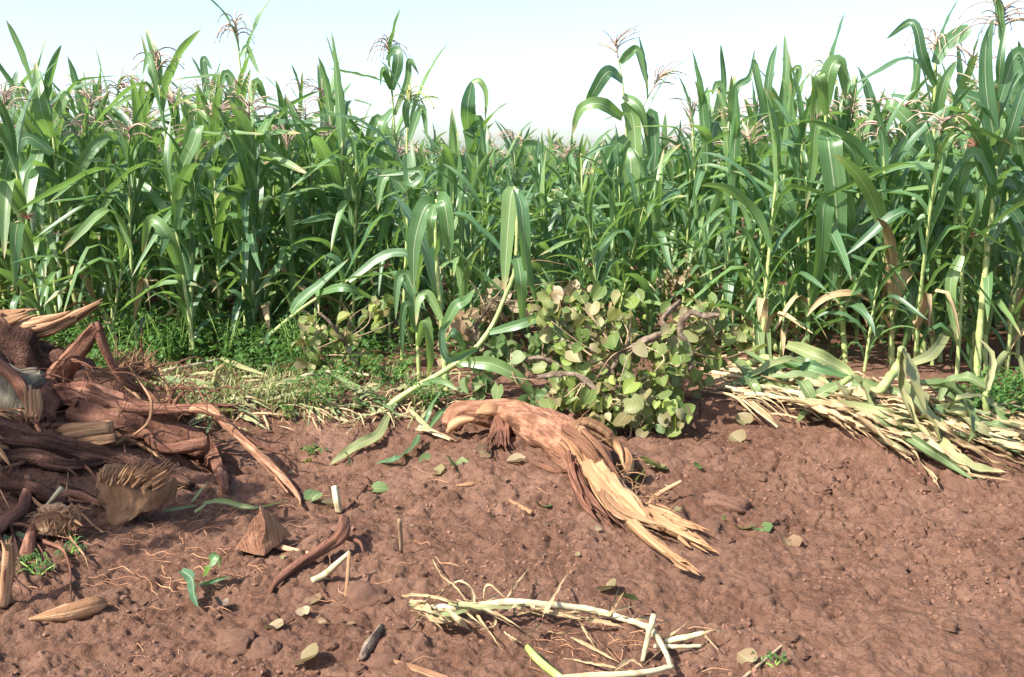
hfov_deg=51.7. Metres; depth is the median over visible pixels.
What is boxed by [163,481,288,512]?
torn maize leaf
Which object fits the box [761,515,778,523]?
soil clod
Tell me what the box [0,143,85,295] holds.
maize plant
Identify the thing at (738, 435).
fallen leaf
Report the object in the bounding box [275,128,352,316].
maize plant
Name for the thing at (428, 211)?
maize plant
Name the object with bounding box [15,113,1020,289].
distant maize
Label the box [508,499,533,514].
straw stick
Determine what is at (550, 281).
maize plant
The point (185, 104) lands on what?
maize plant
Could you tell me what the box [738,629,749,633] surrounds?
soil clod
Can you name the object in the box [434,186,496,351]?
maize plant
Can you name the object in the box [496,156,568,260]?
maize plant
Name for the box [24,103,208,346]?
maize plant
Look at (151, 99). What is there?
maize plant
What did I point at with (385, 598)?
soil clod
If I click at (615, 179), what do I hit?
maize plant
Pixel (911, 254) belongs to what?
maize plant
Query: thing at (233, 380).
grass
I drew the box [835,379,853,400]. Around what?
torn maize leaf
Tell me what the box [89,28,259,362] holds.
maize plant
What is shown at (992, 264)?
maize plant
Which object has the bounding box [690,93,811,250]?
maize plant
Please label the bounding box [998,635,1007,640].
soil clod
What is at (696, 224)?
maize plant
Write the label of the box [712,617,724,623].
soil clod
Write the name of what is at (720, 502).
soil clod
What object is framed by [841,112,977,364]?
maize plant
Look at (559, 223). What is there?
maize plant
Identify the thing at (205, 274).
maize plant
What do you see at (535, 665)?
soil clod
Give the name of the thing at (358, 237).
maize plant
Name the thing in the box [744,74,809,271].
maize plant
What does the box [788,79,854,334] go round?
maize plant
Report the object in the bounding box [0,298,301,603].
uprooted stump
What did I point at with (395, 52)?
maize plant
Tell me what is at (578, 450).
torn root log
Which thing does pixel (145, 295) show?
maize plant
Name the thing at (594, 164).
maize plant
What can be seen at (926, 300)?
maize plant
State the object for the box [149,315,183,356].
weed plant
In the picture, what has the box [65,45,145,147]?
maize plant
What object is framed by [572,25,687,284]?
maize plant
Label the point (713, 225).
maize plant
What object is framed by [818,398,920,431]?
dry maize stalk
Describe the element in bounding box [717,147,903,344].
maize plant
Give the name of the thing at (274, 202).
maize plant
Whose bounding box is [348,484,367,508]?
root piece
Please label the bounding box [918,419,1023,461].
dry maize stalk
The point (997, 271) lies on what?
maize plant
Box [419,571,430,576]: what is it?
soil clod
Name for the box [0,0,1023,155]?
sky
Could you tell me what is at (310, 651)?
fallen leaf
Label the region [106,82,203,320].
maize plant
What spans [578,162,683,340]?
maize plant
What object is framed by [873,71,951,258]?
maize plant
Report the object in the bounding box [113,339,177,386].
torn root fibre
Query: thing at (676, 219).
maize plant
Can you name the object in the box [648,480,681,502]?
torn twig
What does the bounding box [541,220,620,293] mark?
maize plant
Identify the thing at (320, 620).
fallen leaf
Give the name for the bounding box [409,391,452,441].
torn maize leaf
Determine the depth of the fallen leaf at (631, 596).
3.92 m
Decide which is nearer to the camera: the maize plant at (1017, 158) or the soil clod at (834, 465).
the soil clod at (834, 465)
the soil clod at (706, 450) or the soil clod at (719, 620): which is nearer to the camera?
the soil clod at (719, 620)
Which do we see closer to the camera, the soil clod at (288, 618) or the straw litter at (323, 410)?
the soil clod at (288, 618)
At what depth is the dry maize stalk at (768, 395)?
6.60 m
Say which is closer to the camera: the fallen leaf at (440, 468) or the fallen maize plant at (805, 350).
the fallen leaf at (440, 468)
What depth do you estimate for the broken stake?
3.89 m
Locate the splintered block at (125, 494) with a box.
[96,457,180,526]
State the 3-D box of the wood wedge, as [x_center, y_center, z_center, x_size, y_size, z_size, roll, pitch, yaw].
[-1.053,0.771,4.420,0.206,0.200,0.214,4,10,24]
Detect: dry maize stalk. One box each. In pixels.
[701,369,919,453]
[725,385,942,464]
[726,368,934,399]
[731,363,879,386]
[732,389,873,438]
[744,392,802,398]
[752,383,898,435]
[752,392,932,428]
[778,371,947,402]
[778,373,977,452]
[782,381,1023,490]
[784,389,986,437]
[789,389,902,416]
[796,384,886,400]
[796,385,1019,479]
[798,386,891,393]
[798,390,965,432]
[799,396,973,479]
[803,398,953,449]
[813,387,860,399]
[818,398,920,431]
[829,392,991,420]
[832,376,1023,429]
[841,379,990,445]
[874,402,943,419]
[879,396,958,407]
[883,403,1023,444]
[886,404,1021,427]
[892,392,1023,456]
[896,403,1023,444]
[897,400,1023,459]
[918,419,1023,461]
[936,399,1023,440]
[974,398,1023,452]
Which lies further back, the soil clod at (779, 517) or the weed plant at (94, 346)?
the weed plant at (94, 346)
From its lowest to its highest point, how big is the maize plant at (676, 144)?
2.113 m
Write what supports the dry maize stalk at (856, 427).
on the straw litter at (718, 378)
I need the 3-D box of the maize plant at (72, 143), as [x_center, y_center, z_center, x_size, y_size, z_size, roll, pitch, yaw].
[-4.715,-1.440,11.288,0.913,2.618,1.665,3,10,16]
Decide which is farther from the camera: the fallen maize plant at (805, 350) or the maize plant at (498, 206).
the maize plant at (498, 206)
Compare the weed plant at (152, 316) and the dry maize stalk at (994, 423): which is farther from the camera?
the weed plant at (152, 316)
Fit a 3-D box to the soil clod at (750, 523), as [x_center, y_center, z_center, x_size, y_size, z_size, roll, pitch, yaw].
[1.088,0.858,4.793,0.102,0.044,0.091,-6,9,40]
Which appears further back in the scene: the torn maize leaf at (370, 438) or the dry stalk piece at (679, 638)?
the torn maize leaf at (370, 438)
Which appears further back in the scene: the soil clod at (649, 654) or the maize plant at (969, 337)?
the maize plant at (969, 337)
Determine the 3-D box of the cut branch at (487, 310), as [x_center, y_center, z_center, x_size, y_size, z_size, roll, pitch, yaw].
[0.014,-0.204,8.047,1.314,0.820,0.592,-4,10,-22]
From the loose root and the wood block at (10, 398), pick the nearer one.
the loose root
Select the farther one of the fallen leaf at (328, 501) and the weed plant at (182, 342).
the weed plant at (182, 342)
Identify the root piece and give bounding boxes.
[275,544,307,552]
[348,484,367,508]
[529,461,566,473]
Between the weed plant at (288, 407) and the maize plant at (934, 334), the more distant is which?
the maize plant at (934, 334)
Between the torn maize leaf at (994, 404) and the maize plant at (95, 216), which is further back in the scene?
the maize plant at (95, 216)
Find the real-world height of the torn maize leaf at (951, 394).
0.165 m
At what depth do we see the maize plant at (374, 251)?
10.79 m
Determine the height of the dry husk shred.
0.033 m
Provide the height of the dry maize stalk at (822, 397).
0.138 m
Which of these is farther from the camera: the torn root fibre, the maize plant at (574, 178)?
the maize plant at (574, 178)
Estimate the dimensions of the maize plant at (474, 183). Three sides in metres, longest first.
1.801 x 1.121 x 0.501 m
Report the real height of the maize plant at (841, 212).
2.572 m
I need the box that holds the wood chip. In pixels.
[29,596,106,621]
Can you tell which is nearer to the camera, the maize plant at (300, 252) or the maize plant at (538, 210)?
the maize plant at (538, 210)
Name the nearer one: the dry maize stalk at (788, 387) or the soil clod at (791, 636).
the soil clod at (791, 636)
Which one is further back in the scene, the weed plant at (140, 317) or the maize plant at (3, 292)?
the maize plant at (3, 292)
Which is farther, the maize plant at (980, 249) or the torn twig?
the maize plant at (980, 249)
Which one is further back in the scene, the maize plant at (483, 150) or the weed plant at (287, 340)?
the maize plant at (483, 150)
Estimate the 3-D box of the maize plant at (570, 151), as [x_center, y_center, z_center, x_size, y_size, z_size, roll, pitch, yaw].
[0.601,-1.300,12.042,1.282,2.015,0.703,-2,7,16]
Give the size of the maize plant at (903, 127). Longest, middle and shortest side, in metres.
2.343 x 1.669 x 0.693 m
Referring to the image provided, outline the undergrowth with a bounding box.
[0,281,1023,418]
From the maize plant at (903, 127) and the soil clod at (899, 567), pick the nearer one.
the soil clod at (899, 567)
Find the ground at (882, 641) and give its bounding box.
[0,249,1023,676]
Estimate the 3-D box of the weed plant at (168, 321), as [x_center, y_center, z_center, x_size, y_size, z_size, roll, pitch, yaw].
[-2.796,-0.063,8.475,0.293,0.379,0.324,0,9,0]
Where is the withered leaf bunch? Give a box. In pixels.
[504,621,615,660]
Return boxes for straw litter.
[144,344,473,431]
[698,349,1023,451]
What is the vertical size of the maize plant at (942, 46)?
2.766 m
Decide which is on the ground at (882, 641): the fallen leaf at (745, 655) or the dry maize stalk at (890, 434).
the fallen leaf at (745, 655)
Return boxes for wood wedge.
[234,505,290,555]
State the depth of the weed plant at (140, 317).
8.40 m
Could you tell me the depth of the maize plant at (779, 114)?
9.67 m
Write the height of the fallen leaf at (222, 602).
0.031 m
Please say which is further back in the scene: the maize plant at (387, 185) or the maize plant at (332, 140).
the maize plant at (387, 185)
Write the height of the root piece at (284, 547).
0.028 m
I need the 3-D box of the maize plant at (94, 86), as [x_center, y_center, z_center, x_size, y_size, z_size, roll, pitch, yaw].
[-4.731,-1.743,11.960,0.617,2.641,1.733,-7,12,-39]
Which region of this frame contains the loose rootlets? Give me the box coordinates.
[7,399,731,671]
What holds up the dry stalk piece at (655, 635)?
on the ground at (882, 641)
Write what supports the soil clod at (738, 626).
on the ground at (882, 641)
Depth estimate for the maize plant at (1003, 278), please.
10.01 m
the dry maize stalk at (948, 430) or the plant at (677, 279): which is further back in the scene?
the plant at (677, 279)
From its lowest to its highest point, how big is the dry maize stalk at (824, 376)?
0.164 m
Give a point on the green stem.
(541, 662)
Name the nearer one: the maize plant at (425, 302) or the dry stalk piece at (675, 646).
the dry stalk piece at (675, 646)
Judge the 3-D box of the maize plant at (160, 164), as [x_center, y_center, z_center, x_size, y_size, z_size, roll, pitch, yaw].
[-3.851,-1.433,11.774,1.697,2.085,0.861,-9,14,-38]
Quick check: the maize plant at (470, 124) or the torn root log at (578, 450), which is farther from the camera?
the maize plant at (470, 124)
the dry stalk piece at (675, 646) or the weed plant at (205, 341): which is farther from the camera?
the weed plant at (205, 341)
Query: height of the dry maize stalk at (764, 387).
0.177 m
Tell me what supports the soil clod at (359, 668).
on the ground at (882, 641)
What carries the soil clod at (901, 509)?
on the ground at (882, 641)
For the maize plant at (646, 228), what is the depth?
8.80 m
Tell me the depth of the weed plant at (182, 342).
8.17 m
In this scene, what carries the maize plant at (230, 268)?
on the ground at (882, 641)
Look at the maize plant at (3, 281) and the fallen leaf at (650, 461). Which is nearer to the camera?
the fallen leaf at (650, 461)
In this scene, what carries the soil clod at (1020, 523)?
on the ground at (882, 641)
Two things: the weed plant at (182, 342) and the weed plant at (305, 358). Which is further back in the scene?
the weed plant at (182, 342)
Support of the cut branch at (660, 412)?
on the ground at (882, 641)
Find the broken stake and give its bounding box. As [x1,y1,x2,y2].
[0,535,16,607]
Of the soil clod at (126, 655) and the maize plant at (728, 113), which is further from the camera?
the maize plant at (728, 113)
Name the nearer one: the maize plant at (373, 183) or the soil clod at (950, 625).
the soil clod at (950, 625)
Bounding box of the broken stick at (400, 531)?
[397,518,402,552]
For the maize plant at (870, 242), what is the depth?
10.70 m
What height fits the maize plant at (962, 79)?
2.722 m
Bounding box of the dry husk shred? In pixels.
[960,473,1011,480]
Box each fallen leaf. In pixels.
[2,531,24,542]
[106,436,125,446]
[125,443,136,445]
[207,399,233,411]
[215,596,228,606]
[263,618,282,628]
[290,643,317,663]
[296,606,309,615]
[302,593,323,604]
[304,489,321,501]
[317,617,326,623]
[321,498,342,507]
[371,481,387,491]
[419,452,430,461]
[433,464,444,473]
[446,455,467,471]
[475,443,491,457]
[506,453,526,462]
[594,525,601,530]
[596,578,615,590]
[617,592,637,599]
[628,469,644,481]
[640,456,667,468]
[694,461,702,468]
[728,429,745,441]
[735,412,752,425]
[736,648,757,664]
[751,522,771,531]
[780,534,801,546]
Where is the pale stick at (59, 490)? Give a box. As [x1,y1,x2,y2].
[46,486,63,504]
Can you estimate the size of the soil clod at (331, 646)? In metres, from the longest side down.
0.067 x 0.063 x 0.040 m
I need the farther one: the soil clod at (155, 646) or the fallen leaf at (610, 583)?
the fallen leaf at (610, 583)
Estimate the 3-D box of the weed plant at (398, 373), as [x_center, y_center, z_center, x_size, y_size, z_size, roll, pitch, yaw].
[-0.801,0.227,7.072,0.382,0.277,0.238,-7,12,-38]
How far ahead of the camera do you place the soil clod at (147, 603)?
3.97 m
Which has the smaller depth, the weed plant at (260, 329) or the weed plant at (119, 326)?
the weed plant at (260, 329)
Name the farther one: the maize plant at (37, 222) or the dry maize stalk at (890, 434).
the maize plant at (37, 222)
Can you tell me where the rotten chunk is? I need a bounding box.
[27,502,92,540]
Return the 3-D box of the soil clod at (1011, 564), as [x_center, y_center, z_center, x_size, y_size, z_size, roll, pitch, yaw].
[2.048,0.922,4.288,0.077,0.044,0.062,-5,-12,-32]
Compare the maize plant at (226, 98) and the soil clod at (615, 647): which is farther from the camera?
the maize plant at (226, 98)
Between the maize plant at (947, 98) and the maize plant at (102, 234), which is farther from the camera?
the maize plant at (947, 98)
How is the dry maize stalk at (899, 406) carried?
on the straw litter at (718, 378)
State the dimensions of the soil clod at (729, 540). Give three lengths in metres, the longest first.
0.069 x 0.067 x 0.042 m
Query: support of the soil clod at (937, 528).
on the ground at (882, 641)
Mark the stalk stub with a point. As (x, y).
(336, 499)
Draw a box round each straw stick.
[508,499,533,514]
[743,641,786,676]
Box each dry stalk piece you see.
[556,658,674,676]
[640,613,665,664]
[644,619,671,663]
[653,619,701,648]
[665,629,725,650]
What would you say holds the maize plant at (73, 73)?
on the ground at (882, 641)
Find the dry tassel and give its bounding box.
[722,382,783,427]
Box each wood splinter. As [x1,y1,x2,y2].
[23,385,42,425]
[393,659,447,676]
[456,481,480,486]
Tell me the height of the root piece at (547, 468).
0.035 m
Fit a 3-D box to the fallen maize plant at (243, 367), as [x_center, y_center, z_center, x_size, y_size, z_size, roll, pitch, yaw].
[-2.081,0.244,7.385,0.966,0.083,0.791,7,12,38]
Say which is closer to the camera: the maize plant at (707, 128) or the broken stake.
the broken stake
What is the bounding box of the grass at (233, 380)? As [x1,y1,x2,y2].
[135,356,1014,426]
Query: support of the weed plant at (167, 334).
on the ground at (882, 641)
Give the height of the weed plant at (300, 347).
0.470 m
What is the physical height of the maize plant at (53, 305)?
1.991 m
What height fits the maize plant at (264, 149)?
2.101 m
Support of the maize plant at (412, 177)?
on the ground at (882, 641)
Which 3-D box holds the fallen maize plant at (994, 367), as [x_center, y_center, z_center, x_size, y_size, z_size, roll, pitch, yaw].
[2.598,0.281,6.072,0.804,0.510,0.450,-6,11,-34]
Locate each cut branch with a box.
[290,293,398,375]
[434,260,592,366]
[456,324,567,412]
[527,282,703,410]
[538,366,695,438]
[641,291,767,401]
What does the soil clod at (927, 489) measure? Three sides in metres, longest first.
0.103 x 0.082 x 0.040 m
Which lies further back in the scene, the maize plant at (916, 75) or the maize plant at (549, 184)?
the maize plant at (549, 184)
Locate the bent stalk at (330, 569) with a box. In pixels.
[310,551,350,598]
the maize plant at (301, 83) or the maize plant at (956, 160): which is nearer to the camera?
the maize plant at (956, 160)
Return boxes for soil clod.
[123,651,134,660]
[138,599,151,606]
[151,600,165,608]
[151,644,159,648]
[197,552,209,557]
[216,628,256,655]
[244,635,281,659]
[281,613,294,623]
[320,554,328,559]
[323,641,338,650]
[346,580,385,610]
[350,663,366,673]
[357,492,379,501]
[361,653,400,669]
[378,594,392,603]
[382,544,398,551]
[396,624,407,628]
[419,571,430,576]
[526,660,539,671]
[607,643,629,651]
[637,650,653,659]
[640,606,652,615]
[673,625,692,635]
[689,623,705,631]
[693,443,723,457]
[699,520,720,529]
[701,576,720,586]
[702,490,750,514]
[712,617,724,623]
[720,612,730,617]
[722,536,735,543]
[734,624,743,630]
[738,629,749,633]
[742,521,760,530]
[746,580,771,594]
[757,475,767,481]
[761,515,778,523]
[771,513,785,521]
[781,611,790,617]
[786,631,799,641]
[793,650,810,659]
[812,484,831,493]
[821,564,844,574]
[828,462,842,469]
[834,542,851,547]
[859,587,867,592]
[868,487,887,499]
[888,563,908,572]
[889,504,912,515]
[911,542,921,547]
[916,599,930,604]
[921,485,939,492]
[930,526,945,531]
[935,669,953,676]
[941,620,958,632]
[944,475,968,491]
[958,502,974,512]
[962,619,980,628]
[997,572,1008,577]
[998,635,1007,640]
[1007,504,1023,510]
[1008,559,1023,568]
[1009,534,1023,539]
[1009,613,1023,622]
[1016,520,1023,525]
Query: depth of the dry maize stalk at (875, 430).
5.38 m
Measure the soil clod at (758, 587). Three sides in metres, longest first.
0.117 x 0.097 x 0.079 m
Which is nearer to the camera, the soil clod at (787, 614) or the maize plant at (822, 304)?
the soil clod at (787, 614)
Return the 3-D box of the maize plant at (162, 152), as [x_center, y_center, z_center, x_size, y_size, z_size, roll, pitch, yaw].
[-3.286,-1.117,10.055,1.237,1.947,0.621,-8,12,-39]
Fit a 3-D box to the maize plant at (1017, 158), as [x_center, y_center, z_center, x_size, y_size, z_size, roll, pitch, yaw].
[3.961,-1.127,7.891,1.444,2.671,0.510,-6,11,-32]
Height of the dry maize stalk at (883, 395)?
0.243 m
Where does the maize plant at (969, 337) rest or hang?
on the ground at (882, 641)
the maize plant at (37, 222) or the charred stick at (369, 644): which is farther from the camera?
the maize plant at (37, 222)
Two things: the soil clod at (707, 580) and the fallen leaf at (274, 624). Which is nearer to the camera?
the fallen leaf at (274, 624)
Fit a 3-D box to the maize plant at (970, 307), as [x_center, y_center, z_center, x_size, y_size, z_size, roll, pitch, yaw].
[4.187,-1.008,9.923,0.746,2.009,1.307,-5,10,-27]
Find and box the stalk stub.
[331,485,341,512]
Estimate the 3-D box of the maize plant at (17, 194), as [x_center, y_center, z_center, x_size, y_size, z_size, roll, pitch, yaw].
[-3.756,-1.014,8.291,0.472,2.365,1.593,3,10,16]
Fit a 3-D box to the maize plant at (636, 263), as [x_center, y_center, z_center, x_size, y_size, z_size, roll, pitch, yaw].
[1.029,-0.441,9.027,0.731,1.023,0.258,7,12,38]
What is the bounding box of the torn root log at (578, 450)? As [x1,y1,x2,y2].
[441,398,719,575]
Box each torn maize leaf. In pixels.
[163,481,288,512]
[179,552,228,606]
[330,414,389,464]
[375,434,420,463]
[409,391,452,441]
[729,364,786,385]
[734,359,762,400]
[778,356,848,376]
[787,364,852,381]
[794,377,824,418]
[801,370,828,382]
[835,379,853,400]
[930,378,974,402]
[965,389,1012,416]
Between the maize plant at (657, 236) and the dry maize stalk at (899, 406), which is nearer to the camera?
the dry maize stalk at (899, 406)
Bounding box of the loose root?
[268,514,363,593]
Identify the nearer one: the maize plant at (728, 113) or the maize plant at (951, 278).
the maize plant at (951, 278)
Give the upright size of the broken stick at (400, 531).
0.167 m
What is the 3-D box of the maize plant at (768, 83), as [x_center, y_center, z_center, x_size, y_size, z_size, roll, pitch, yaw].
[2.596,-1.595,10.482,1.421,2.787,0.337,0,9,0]
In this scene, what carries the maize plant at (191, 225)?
on the ground at (882, 641)
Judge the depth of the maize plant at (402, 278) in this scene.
7.34 m
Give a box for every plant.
[0,20,122,308]
[0,45,144,334]
[0,58,95,341]
[0,62,41,293]
[0,71,26,177]
[0,81,97,295]
[0,97,12,308]
[0,97,74,308]
[0,97,116,335]
[0,98,69,284]
[0,104,80,296]
[0,126,18,309]
[0,129,101,310]
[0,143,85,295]
[1,96,140,336]
[7,109,105,346]
[10,62,147,300]
[11,96,211,359]
[14,80,73,298]
[14,132,188,346]
[15,87,79,305]
[15,549,55,574]
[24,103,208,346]
[26,112,128,308]
[37,56,148,314]
[54,532,88,556]
[59,90,161,313]
[63,82,147,244]
[64,105,123,285]
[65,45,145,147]
[69,319,116,361]
[71,310,111,352]
[73,93,173,307]
[74,85,180,265]
[81,313,117,345]
[86,76,160,339]
[87,69,129,236]
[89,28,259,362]
[101,297,147,349]
[102,323,141,359]
[104,70,194,298]
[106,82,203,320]
[109,301,130,340]
[113,119,214,290]
[114,126,233,333]
[115,126,196,289]
[117,141,160,309]
[119,118,248,353]
[122,313,155,350]
[126,72,241,293]
[130,305,167,345]
[134,333,175,359]
[135,356,267,390]
[143,308,182,339]
[144,142,197,307]
[145,71,281,328]
[145,311,181,361]
[149,56,234,153]
[149,128,164,303]
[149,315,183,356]
[155,89,190,261]
[156,48,318,342]
[158,73,292,293]
[161,83,231,326]
[161,135,235,289]
[166,78,328,312]
[171,0,315,311]
[171,104,277,317]
[173,81,320,337]
[173,312,201,358]
[175,71,227,260]
[187,323,217,354]
[196,104,234,190]
[201,307,247,365]
[210,153,285,301]
[212,121,300,336]
[213,147,277,323]
[215,126,348,339]
[219,111,323,303]
[227,135,282,310]
[228,117,348,318]
[230,318,271,358]
[233,94,393,332]
[246,199,407,358]
[256,31,423,329]
[256,321,297,348]
[257,99,439,344]
[259,80,321,291]
[260,113,420,328]
[260,370,383,399]
[263,50,375,278]
[265,64,319,140]
[270,151,325,281]
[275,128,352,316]
[275,316,304,366]
[279,404,297,418]
[285,307,320,358]
[288,87,376,243]
[288,165,425,344]
[291,90,392,273]
[291,103,367,326]
[292,64,351,304]
[294,346,319,372]
[295,109,388,327]
[299,442,327,454]
[309,131,399,240]
[323,42,489,359]
[328,8,438,318]
[335,177,509,380]
[336,183,455,347]
[345,179,369,284]
[345,184,401,324]
[345,190,429,347]
[346,158,405,295]
[360,151,402,286]
[360,190,420,298]
[366,354,421,391]
[375,212,446,296]
[377,186,568,413]
[390,156,432,291]
[390,191,512,394]
[394,140,446,347]
[394,156,437,234]
[396,189,468,340]
[401,559,649,650]
[403,373,453,405]
[409,119,495,307]
[420,148,456,295]
[420,189,446,314]
[421,154,530,345]
[422,150,443,277]
[427,144,457,292]
[429,78,507,306]
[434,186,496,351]
[443,131,555,291]
[443,217,516,322]
[444,140,503,302]
[446,145,501,327]
[449,147,529,309]
[454,174,500,298]
[455,174,572,339]
[465,157,558,253]
[472,117,534,302]
[472,265,504,341]
[492,175,553,290]
[493,167,530,312]
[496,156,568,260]
[496,233,560,341]
[498,136,566,292]
[510,150,582,342]
[513,184,620,339]
[521,138,599,271]
[522,127,615,283]
[522,129,570,237]
[527,146,562,307]
[529,166,566,272]
[530,174,638,328]
[533,167,654,335]
[533,269,563,345]
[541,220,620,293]
[547,134,608,311]
[549,182,596,286]
[551,159,628,274]
[552,135,617,288]
[558,193,661,318]
[561,260,612,346]
[565,132,685,327]
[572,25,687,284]
[574,195,666,339]
[576,133,664,274]
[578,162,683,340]
[581,143,699,333]
[581,177,644,304]
[584,180,654,333]
[586,169,675,301]
[605,38,695,285]
[624,150,689,335]
[628,235,669,332]
[635,165,675,282]
[635,176,687,301]
[637,77,771,256]
[637,127,750,311]
[637,178,687,300]
[639,154,718,305]
[656,217,786,297]
[659,151,687,292]
[660,108,769,299]
[661,189,723,306]
[662,45,754,171]
[663,165,693,291]
[664,203,724,298]
[666,74,794,322]
[666,216,715,350]
[668,51,724,319]
[674,70,775,274]
[682,93,721,183]
[683,118,785,299]
[685,86,861,365]
[689,85,757,346]
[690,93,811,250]
[692,112,778,325]
[698,115,851,341]
[700,202,812,353]
[713,34,822,180]
[713,116,810,301]
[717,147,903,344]
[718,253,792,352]
[720,64,892,353]
[726,318,853,376]
[735,84,805,329]
[738,199,840,356]
[740,52,823,271]
[743,13,957,362]
[743,75,875,336]
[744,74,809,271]
[751,650,790,666]
[757,370,899,427]
[769,87,814,324]
[778,100,913,344]
[782,95,832,264]
[784,68,859,257]
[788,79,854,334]
[794,93,870,308]
[799,77,973,341]
[802,89,1004,367]
[803,82,1023,374]
[804,95,873,249]
[812,76,881,313]
[812,79,868,308]
[815,207,927,370]
[832,133,997,362]
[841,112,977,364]
[843,49,925,321]
[849,87,896,285]
[850,101,920,313]
[850,107,884,284]
[850,117,918,335]
[852,99,936,312]
[855,0,1023,353]
[856,66,954,314]
[869,26,996,334]
[871,324,1004,471]
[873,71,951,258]
[878,111,1023,373]
[886,69,1010,336]
[897,116,1008,278]
[897,147,974,361]
[898,126,968,354]
[903,162,1023,359]
[903,219,993,324]
[904,151,1007,333]
[906,117,1012,273]
[907,84,979,267]
[908,131,1007,310]
[913,102,1023,371]
[917,80,1023,370]
[920,62,1002,271]
[927,195,979,360]
[932,194,1009,367]
[937,340,1023,424]
[943,0,1023,376]
[954,116,1023,339]
[959,104,1002,242]
[964,122,1023,333]
[974,376,1023,403]
[978,143,1014,326]
[990,106,1023,337]
[991,213,1009,331]
[998,40,1023,358]
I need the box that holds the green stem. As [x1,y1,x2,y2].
[524,644,563,676]
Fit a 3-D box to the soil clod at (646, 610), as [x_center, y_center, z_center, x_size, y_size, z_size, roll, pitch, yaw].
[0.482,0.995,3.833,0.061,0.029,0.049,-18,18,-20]
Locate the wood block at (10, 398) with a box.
[0,362,45,414]
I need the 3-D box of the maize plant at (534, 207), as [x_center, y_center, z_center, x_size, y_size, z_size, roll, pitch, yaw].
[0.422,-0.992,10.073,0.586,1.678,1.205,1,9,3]
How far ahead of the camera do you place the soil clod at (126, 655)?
3.53 m
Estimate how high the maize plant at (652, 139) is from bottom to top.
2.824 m
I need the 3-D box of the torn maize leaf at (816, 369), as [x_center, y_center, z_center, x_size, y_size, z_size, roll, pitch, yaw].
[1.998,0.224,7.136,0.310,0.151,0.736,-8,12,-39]
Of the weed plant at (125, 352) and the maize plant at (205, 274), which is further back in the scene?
the maize plant at (205, 274)
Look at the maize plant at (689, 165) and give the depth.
9.87 m
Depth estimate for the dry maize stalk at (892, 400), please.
6.37 m
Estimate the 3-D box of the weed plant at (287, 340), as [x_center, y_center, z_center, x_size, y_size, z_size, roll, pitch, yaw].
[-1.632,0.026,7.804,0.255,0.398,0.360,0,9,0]
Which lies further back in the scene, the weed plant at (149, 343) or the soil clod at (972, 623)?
the weed plant at (149, 343)
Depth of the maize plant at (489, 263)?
9.08 m
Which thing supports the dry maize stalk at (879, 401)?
on the straw litter at (718, 378)
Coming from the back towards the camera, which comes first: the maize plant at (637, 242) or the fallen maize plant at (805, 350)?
the maize plant at (637, 242)
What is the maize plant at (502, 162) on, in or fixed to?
on the ground at (882, 641)
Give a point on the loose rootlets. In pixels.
(562, 644)
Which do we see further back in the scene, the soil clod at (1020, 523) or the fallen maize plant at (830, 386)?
the fallen maize plant at (830, 386)
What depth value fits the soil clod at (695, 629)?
3.67 m
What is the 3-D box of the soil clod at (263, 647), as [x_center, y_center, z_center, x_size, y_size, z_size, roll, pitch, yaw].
[-0.837,1.061,3.559,0.125,0.081,0.153,-11,39,-19]
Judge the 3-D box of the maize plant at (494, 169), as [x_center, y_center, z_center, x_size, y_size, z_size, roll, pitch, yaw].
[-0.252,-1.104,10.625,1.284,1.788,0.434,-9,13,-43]
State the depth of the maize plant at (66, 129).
10.81 m
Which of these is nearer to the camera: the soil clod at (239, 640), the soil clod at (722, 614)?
the soil clod at (239, 640)
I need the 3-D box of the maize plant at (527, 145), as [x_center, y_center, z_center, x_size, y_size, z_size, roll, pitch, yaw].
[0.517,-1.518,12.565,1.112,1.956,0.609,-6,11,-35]
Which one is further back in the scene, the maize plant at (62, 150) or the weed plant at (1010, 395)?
the maize plant at (62, 150)
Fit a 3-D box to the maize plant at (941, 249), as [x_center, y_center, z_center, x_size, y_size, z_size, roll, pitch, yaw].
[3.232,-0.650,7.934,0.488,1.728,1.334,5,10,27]
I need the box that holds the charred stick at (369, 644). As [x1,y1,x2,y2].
[359,623,384,660]
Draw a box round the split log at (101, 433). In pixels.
[52,420,115,445]
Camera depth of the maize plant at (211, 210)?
8.79 m
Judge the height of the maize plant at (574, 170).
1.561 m
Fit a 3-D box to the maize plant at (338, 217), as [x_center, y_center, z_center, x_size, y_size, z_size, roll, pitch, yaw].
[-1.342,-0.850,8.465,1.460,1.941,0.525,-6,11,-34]
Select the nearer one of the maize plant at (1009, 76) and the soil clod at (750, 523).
the soil clod at (750, 523)
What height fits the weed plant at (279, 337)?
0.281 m
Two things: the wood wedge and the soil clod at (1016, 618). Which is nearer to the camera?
the soil clod at (1016, 618)
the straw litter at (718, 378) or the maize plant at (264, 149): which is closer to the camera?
the straw litter at (718, 378)
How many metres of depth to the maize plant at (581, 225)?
8.70 m
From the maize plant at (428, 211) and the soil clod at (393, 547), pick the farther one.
the maize plant at (428, 211)
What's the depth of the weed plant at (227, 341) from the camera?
8.01 m
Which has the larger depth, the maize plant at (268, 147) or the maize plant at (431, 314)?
the maize plant at (268, 147)
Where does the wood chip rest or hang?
on the ground at (882, 641)

